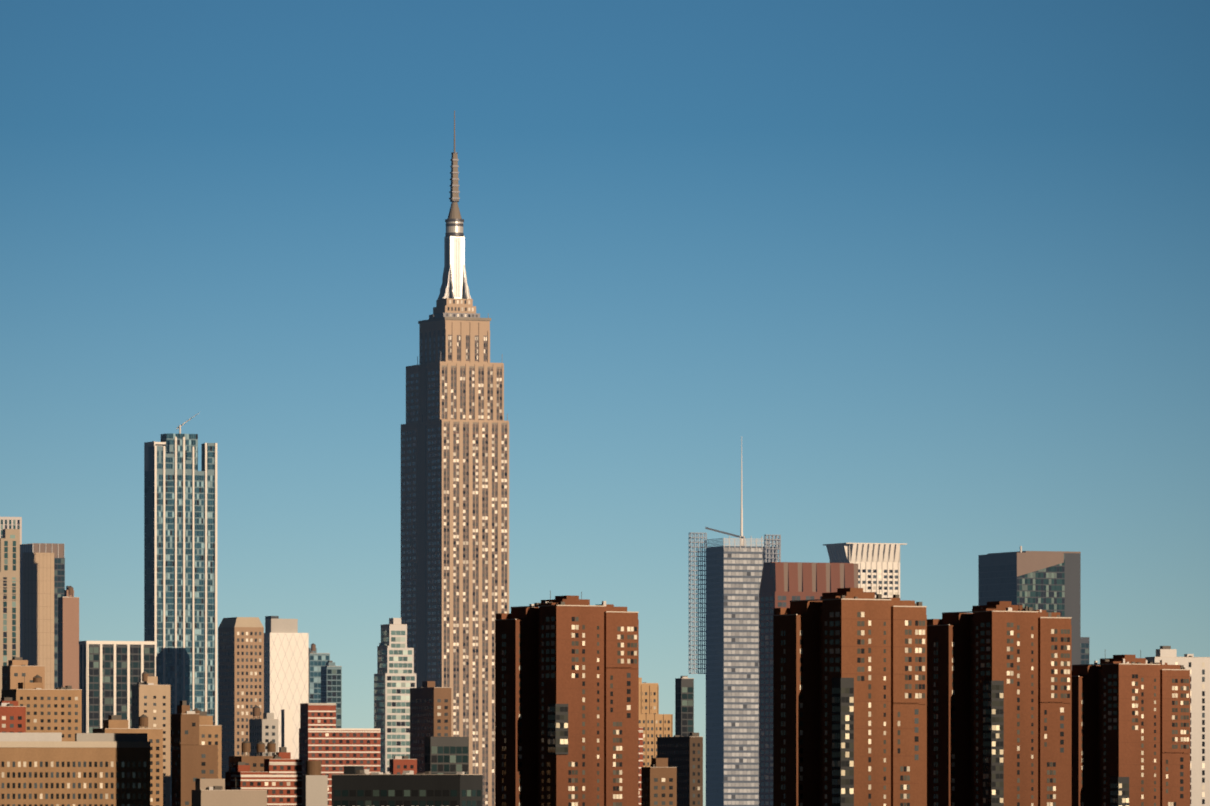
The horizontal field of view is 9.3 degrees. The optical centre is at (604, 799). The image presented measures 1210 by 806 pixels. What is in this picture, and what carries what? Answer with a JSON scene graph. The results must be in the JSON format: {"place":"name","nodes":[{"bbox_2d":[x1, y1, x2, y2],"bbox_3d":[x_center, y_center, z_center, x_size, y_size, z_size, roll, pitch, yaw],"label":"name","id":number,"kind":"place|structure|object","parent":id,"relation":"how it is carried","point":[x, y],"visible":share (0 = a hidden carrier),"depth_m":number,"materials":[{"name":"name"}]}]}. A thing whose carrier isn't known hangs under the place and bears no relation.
{"place":"outdoors","nodes":[
{"label":"outdoors","id":0,"kind":"place"},
{"bbox_2d":[0,529,19,700],"bbox_3d":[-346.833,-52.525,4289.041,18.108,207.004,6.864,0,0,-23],"label":"high-rise building","id":1,"kind":"structure","parent":0,"point":[9,594],"depth_m":4287.21,"materials":[{"name":"beige concrete"}]},
{"bbox_2d":[0,517,21,543],"bbox_3d":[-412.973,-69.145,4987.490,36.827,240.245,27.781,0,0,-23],"label":"building","id":2,"kind":"structure","parent":0,"point":[10,522],"depth_m":4979.03,"materials":[{"name":"beige concrete"}]},
{"bbox_2d":[2,657,44,689],"bbox_3d":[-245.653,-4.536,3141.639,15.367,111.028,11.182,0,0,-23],"label":"tan block","id":3,"kind":"structure","parent":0,"point":[15,670],"depth_m":3137.03,"materials":[{"name":"beige concrete"}]},
{"bbox_2d":[22,552,53,688],"bbox_3d":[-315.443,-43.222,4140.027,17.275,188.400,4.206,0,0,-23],"label":"high-rise building","id":4,"kind":"structure","parent":0,"point":[37,609],"depth_m":4138.09,"materials":[{"name":"beige concrete"}]},
{"bbox_2d":[1,675,81,740],"bbox_3d":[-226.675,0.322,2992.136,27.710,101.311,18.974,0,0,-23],"label":"tan brick block","id":5,"kind":"structure","parent":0,"point":[57,710],"depth_m":2984.62,"materials":[{"name":"beige brick"}]},
{"bbox_2d":[20,543,64,688],"bbox_3d":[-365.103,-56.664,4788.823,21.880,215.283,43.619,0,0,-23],"label":"building","id":6,"kind":"structure","parent":0,"point":[57,549],"depth_m":4771.04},
{"bbox_2d":[58,586,78,688],"bbox_3d":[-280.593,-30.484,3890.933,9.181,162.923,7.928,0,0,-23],"label":"high-rise building","id":7,"kind":"structure","parent":0,"point":[68,638],"depth_m":3887.65,"materials":[{"name":"brown brick"}]},
{"bbox_2d":[79,641,156,732],"bbox_3d":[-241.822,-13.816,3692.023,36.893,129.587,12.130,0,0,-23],"label":"office building","id":8,"kind":"structure","parent":0,"point":[110,673],"depth_m":3685.00,"materials":[{"name":"black glass"}]},
{"bbox_2d":[132,671,169,805],"bbox_3d":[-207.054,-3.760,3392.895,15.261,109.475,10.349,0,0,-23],"label":"beige block","id":9,"kind":"structure","parent":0,"point":[150,698],"depth_m":3389.79,"materials":[{"name":"brown brick"}]},
{"bbox_2d":[171,701,217,805],"bbox_3d":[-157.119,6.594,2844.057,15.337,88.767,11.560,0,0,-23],"label":"brown brick tower","id":10,"kind":"structure","parent":0,"point":[192,759],"depth_m":2838.59,"materials":[{"name":"brown brick"}]},
{"bbox_2d":[192,779,266,805],"bbox_3d":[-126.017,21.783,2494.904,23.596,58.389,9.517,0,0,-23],"label":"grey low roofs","id":11,"kind":"structure","parent":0,"point":[209,792],"depth_m":2490.88,"materials":[{"name":"beige concrete"}]},
{"bbox_2d":[218,617,263,778],"bbox_3d":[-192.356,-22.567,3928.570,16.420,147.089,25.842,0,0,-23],"label":"high-rise building","id":12,"kind":"structure","parent":0,"point":[240,668],"depth_m":3917.84,"materials":[{"name":"beige concrete"}]},
{"bbox_2d":[229,740,275,771],"bbox_3d":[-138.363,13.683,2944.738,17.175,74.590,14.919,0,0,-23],"label":"building","id":13,"kind":"structure","parent":0,"point":[256,763],"depth_m":2937.88,"materials":[{"name":"brown brick"}]},
{"bbox_2d":[225,747,301,805],"bbox_3d":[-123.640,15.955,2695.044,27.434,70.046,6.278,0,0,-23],"label":"building","id":14,"kind":"structure","parent":0,"point":[279,779],"depth_m":2693.91,"materials":[{"name":"brick"}]},
{"bbox_2d":[249,705,278,755],"bbox_3d":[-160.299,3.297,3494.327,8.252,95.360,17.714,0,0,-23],"label":"building","id":15,"kind":"structure","parent":0,"point":[264,730],"depth_m":3487.61,"materials":[{"name":"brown concrete"}]},
{"bbox_2d":[302,761,327,805],"bbox_3d":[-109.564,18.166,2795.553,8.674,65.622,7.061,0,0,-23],"label":"building","id":16,"kind":"structure","parent":0,"point":[314,787],"depth_m":2792.72,"materials":[{"name":"concrete"}]},
{"bbox_2d":[299,703,380,805],"bbox_3d":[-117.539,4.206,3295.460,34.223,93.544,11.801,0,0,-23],"label":"building","id":17,"kind":"structure","parent":0,"point":[328,744],"depth_m":3288.73,"materials":[{"name":"brick"}]},
{"bbox_2d":[332,766,482,805],"bbox_3d":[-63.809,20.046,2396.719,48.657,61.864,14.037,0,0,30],"label":"dark slab","id":18,"kind":"structure","parent":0,"point":[356,786],"depth_m":2389.53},
{"bbox_2d":[410,681,451,772],"bbox_3d":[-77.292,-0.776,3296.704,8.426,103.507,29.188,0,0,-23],"label":"dark brick block","id":19,"kind":"structure","parent":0,"point":[430,709],"depth_m":3290.92,"materials":[{"name":"brown brick"}]},
{"bbox_2d":[401,110,508,805],"bbox_3d":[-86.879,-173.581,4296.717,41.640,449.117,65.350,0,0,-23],"label":"skyscraper","id":20,"kind":"structure","parent":0,"point":[454,514],"depth_m":4270.98,"materials":[{"name":"stone"}]},
{"bbox_2d":[0,0,1209,805],"label":"sky","id":21,"kind":"structure","parent":0,"point":[939,270],"materials":[{"name":"blue"}]},
{"bbox_2d":[639,727,642,805],"bbox_3d":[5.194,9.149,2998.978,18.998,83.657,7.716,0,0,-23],"label":"building","id":22,"kind":"structure","parent":0,"point":[640,747],"depth_m":2998.77,"materials":[{"name":"brick"}]},
{"bbox_2d":[657,733,702,805],"bbox_3d":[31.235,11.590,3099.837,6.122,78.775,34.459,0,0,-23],"label":"dark block","id":23,"kind":"structure","parent":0,"point":[683,755],"depth_m":3085.89,"materials":[{"name":"brick"}]},
{"bbox_2d":[689,437,780,805],"bbox_3d":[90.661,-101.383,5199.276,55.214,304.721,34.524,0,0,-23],"label":"skyscraper","id":24,"kind":"structure","parent":0,"point":[733,575],"depth_m":5187.81,"materials":[{"name":"grey glass"}]},
{"bbox_2d":[759,562,857,805],"bbox_3d":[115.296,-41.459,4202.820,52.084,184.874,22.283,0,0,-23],"label":"high-rise building","id":25,"kind":"structure","parent":0,"point":[783,584],"depth_m":4193.15,"materials":[{"name":"brick"}]},
{"bbox_2d":[823,543,906,598],"bbox_3d":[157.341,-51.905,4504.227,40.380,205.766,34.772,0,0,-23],"label":"high-rise building","id":26,"kind":"structure","parent":0,"point":[878,564],"depth_m":4491.58,"materials":[{"name":"concrete"}]},
{"bbox_2d":[1081,637,1088,663],"bbox_3d":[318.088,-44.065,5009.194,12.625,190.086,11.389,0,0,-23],"label":"building","id":27,"kind":"structure","parent":0,"point":[1084,650],"depth_m":5005.10,"materials":[{"name":"glass"}]},
{"bbox_2d":[1145,646,1209,805],"bbox_3d":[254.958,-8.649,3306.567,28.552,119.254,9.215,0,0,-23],"label":"high-rise building","id":28,"kind":"structure","parent":0,"point":[1199,667],"depth_m":3305.31,"materials":[{"name":"white concrete"}]},
{"label":"ground","id":29,"kind":"structure","parent":0,"visible":0},
{"bbox_2d":[0,697,25,732],"bbox_3d":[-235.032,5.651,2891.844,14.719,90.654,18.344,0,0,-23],"label":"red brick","id":30,"kind":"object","parent":29,"relation":"on","point":[12,716],"visible":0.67,"depth_m":2884.65,"materials":[{"name":"red brick"}]},
{"bbox_2d":[0,733,149,805],"bbox_3d":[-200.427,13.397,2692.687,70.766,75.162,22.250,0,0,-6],"label":"building","id":31,"kind":"structure","parent":29,"relation":"on","point":[82,769],"depth_m":2682.84,"materials":[{"name":"beige brick"}]},
{"bbox_2d":[93,714,162,805],"bbox_3d":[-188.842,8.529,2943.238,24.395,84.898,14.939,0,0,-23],"label":"building","id":32,"kind":"structure","parent":29,"relation":"on","point":[114,724],"depth_m":2939.56,"materials":[{"name":"brick"}]},
{"bbox_2d":[144,414,216,805],"bbox_3d":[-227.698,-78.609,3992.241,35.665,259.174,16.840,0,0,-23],"label":"glass skyscraper","id":33,"kind":"structure","parent":29,"relation":"on","point":[180,558],"depth_m":3985.54,"materials":[{"name":"glass"}]},
{"bbox_2d":[192,708,221,778],"bbox_3d":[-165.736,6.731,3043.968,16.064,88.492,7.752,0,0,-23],"label":"building","id":34,"kind":"structure","parent":29,"relation":"on","point":[210,733],"depth_m":3042.56,"materials":[{"name":"brick"}]},
{"bbox_2d":[264,616,308,758],"bbox_3d":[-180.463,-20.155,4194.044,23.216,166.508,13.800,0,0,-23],"label":"high-rise building","id":35,"kind":"structure","parent":29,"relation":"on","point":[286,664],"depth_m":4188.06,"materials":[{"name":"concrete"}]},
{"bbox_2d":[281,709,292,758],"bbox_3d":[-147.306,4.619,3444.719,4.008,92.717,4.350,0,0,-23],"label":"building","id":36,"kind":"structure","parent":29,"relation":"on","point":[287,728],"depth_m":3443.08,"materials":[{"name":"white concrete"}]},
{"bbox_2d":[309,643,329,702],"bbox_3d":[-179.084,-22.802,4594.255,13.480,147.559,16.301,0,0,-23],"label":"high-rise building","id":37,"kind":"structure","parent":29,"relation":"on","point":[317,661],"depth_m":4585.94,"materials":[{"name":"blue glass"}]},
{"bbox_2d":[321,661,341,727],"bbox_3d":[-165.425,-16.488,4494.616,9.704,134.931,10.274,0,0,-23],"label":"high-rise building","id":38,"kind":"structure","parent":29,"relation":"on","point":[331,682],"depth_m":4490.71,"materials":[{"name":"glass"}]},
{"bbox_2d":[374,618,415,772],"bbox_3d":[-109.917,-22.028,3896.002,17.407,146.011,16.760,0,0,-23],"label":"building","id":39,"kind":"structure","parent":29,"relation":"on","point":[394,679],"depth_m":3888.84,"materials":[{"name":"beige concrete"}]},
{"bbox_2d":[389,756,416,773],"bbox_3d":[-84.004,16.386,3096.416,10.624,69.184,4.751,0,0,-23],"label":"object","id":40,"kind":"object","parent":29,"relation":"on","point":[399,764],"visible":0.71,"depth_m":3094.30,"materials":[{"name":"red brick"}]},
{"bbox_2d":[424,737,468,773],"bbox_3d":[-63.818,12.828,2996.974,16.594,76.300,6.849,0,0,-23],"label":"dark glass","id":41,"kind":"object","parent":29,"relation":"on","point":[446,755],"visible":0.46,"depth_m":2993.82,"materials":[{"name":"grey glass"}]},
{"bbox_2d":[495,590,638,805],"bbox_3d":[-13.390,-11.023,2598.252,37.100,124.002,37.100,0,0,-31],"label":"apartment tower","id":42,"kind":"structure","parent":29,"relation":"on","point":[566,700],"depth_m":2586.14,"materials":[{"name":"brick"}]},
{"bbox_2d":[639,678,672,766],"bbox_3d":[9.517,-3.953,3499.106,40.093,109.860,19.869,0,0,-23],"label":"high-rise building","id":43,"kind":"structure","parent":29,"relation":"on","point":[654,723],"depth_m":3494.57,"materials":[{"name":"beige brick"}]},
{"bbox_2d":[641,757,676,805],"bbox_3d":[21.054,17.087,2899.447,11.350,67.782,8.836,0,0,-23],"label":"building","id":44,"kind":"structure","parent":29,"relation":"on","point":[658,781],"depth_m":2896.03,"materials":[{"name":"brown brick"}]},
{"bbox_2d":[675,676,693,736],"bbox_3d":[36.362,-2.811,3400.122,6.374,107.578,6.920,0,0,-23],"label":"building","id":45,"kind":"structure","parent":29,"relation":"on","point":[684,706],"depth_m":3397.33,"materials":[{"name":"grey glass"}]},
{"bbox_2d":[773,583,926,805],"bbox_3d":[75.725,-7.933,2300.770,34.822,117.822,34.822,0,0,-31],"label":"apartment tower","id":46,"kind":"structure","parent":29,"relation":"on","point":[849,696],"depth_m":2289.49,"materials":[{"name":"brick"}]},
{"bbox_2d":[927,601,1071,805],"bbox_3d":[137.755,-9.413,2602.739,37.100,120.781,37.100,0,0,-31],"label":"apartment tower","id":47,"kind":"structure","parent":29,"relation":"on","point":[999,703],"depth_m":2590.80,"materials":[{"name":"brick"}]},
{"bbox_2d":[978,546,1080,664],"bbox_3d":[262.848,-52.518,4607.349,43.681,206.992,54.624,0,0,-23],"label":"skyscraper","id":48,"kind":"structure","parent":29,"relation":"on","point":[1048,581],"depth_m":4585.84,"materials":[{"name":"glass"}]},
{"bbox_2d":[1072,650,1189,805],"bbox_3d":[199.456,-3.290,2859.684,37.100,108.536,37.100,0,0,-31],"label":"apartment tower","id":49,"kind":"structure","parent":29,"relation":"on","point":[1130,730],"depth_m":2846.98,"materials":[{"name":"brick"}]}
]}

